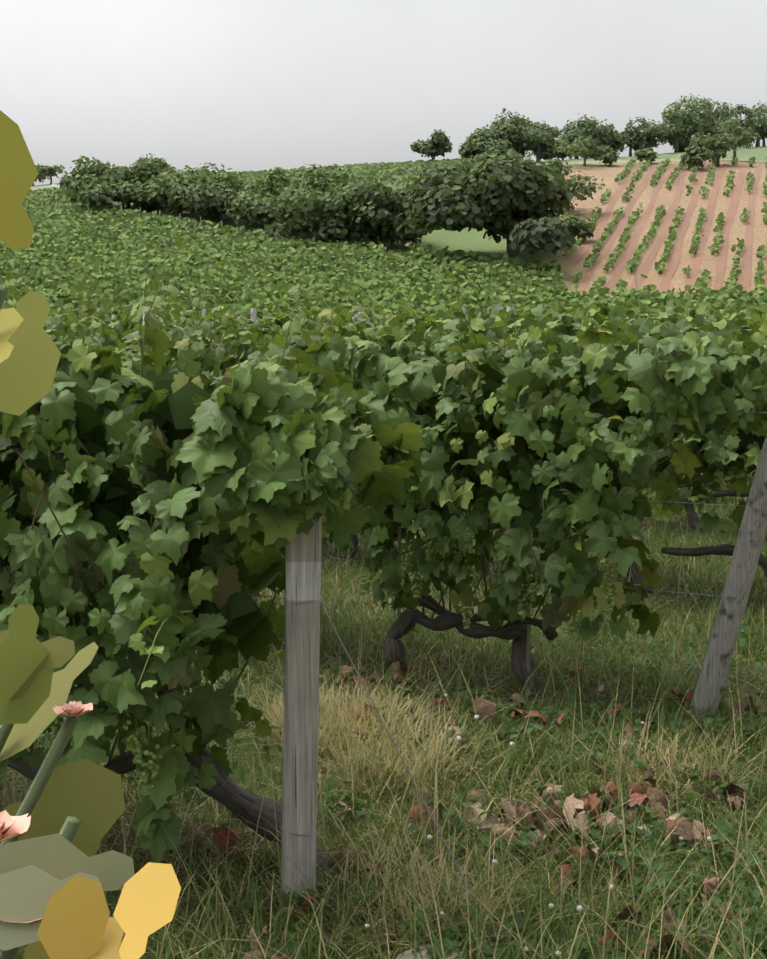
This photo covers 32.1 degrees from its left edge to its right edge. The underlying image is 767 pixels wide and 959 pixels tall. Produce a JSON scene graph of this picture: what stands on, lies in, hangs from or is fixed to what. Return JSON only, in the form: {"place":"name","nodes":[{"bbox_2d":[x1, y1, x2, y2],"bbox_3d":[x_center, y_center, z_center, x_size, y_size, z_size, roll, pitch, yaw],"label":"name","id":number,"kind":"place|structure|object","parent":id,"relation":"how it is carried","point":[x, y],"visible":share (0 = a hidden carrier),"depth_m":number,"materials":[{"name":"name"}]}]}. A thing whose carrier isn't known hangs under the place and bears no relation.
{"place":"outdoors","nodes":[
{"label":"outdoors","id":0,"kind":"place"},
{"bbox_2d":[0,110,180,958],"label":"flowering plant","id":1,"kind":"object","parent":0,"point":[55,877],"depth_m":0.34,"materials":[{"name":"green plant"}]},
{"bbox_2d":[0,382,672,762],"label":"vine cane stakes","id":2,"kind":"object","parent":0,"point":[510,564],"visible":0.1,"depth_m":6.00,"materials":[{"name":"brown wood"}]},
{"bbox_2d":[50,518,618,790],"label":"grape clusters","id":3,"kind":"object","parent":2,"relation":"hanging from","point":[57,722],"visible":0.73,"depth_m":5.74,"materials":[{"name":"green food"}]},
{"bbox_2d":[0,463,766,958],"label":"grass","id":4,"kind":"structure","parent":0,"point":[374,769],"depth_m":4.82,"materials":[{"name":"green plant"}]},
{"bbox_2d":[0,146,766,958],"bbox_3d":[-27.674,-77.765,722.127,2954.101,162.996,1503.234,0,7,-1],"label":"terrain","id":5,"kind":"structure","parent":0,"point":[466,240],"depth_m":8.67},
{"bbox_2d":[67,202,313,248],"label":"vineyard posts","id":6,"kind":"object","parent":5,"relation":"on","point":[179,218],"visible":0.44,"depth_m":199.41,"materials":[{"name":"grey wood"}]},
{"bbox_2d":[281,514,321,911],"bbox_3d":[-0.246,0.741,3.969,0.134,1.625,0.095,-1,7,-7],"label":"end post","id":7,"kind":"object","parent":5,"relation":"on","point":[301,685],"visible":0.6,"depth_m":3.92,"materials":[{"name":"grey wood"}]},
{"bbox_2d":[0,236,766,862],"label":"vine leaves","id":8,"kind":"object","parent":5,"relation":"on","point":[308,434],"visible":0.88,"depth_m":4.25,"materials":[{"name":"green plant"}]},
{"bbox_2d":[0,157,766,318],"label":"vineyard rows","id":9,"kind":"object","parent":5,"relation":"on","point":[115,261],"visible":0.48,"depth_m":157.98,"materials":[{"name":"green plant"}]},
{"bbox_2d":[4,471,766,882],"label":"vine trunks","id":10,"kind":"object","parent":5,"relation":"on","point":[236,799],"visible":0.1,"depth_m":6.29,"materials":[{"name":"brown wood"}]},
{"bbox_2d":[29,531,766,958],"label":"grass blades","id":11,"kind":"object","parent":5,"relation":"on","point":[521,841],"visible":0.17,"depth_m":4.57,"materials":[{"name":"green plant"}]},
{"bbox_2d":[32,94,766,260],"bbox_3d":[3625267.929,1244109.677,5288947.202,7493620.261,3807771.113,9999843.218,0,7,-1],"label":"trees","id":12,"kind":"object","parent":5,"relation":"on","point":[496,184],"materials":[{"name":"green plant"}]},
{"bbox_2d":[45,303,766,466],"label":"vine leaves","id":13,"kind":"object","parent":5,"relation":"on","point":[603,314],"visible":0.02,"depth_m":15.65,"materials":[{"name":"green plant"}]},
{"bbox_2d":[93,306,766,719],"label":"wooden posts","id":14,"kind":"object","parent":5,"relation":"on","point":[735,594],"visible":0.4,"depth_m":5.67,"materials":[{"name":"grey wood"}]},
{"bbox_2d":[55,409,766,918],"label":"trellis wires","id":15,"kind":"object","parent":14,"relation":"attached to","point":[375,707],"visible":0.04,"depth_m":3.89,"materials":[{"name":"grey metal"}]},
{"bbox_2d":[132,657,758,958],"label":"fallen leaves","id":16,"kind":"object","parent":5,"relation":"on","point":[576,803],"visible":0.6,"depth_m":4.54,"materials":[{"name":"brown plant"}]},
{"bbox_2d":[365,647,711,958],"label":"clover flowers","id":17,"kind":"object","parent":5,"relation":"on","point":[550,905],"visible":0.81,"depth_m":4.02,"materials":[{"name":"white plant"}]},
{"bbox_2d":[395,824,687,958],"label":"stones","id":18,"kind":"object","parent":5,"relation":"on","point":[410,956],"visible":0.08,"depth_m":3.65,"materials":[{"name":"grey stone"}]},
{"bbox_2d":[568,162,766,296],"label":"soil strips","id":19,"kind":"object","parent":5,"relation":"attached to","point":[696,261],"visible":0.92,"depth_m":182.30,"materials":[{"name":"soil"}]},
{"bbox_2d":[0,325,766,661],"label":"vine leaves","id":20,"kind":"object","parent":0,"point":[248,627],"visible":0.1,"depth_m":4.21,"materials":[{"name":"green plant"}]},
{"bbox_2d":[0,238,766,685],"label":"vine shoots","id":21,"kind":"object","parent":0,"point":[396,314],"visible":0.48,"depth_m":6.11,"materials":[{"name":"green plant"}]},
{"bbox_2d":[0,0,766,185],"label":"sky","id":22,"kind":"structure","parent":0,"point":[238,85],"materials":[{"name":"grey"}]}
]}

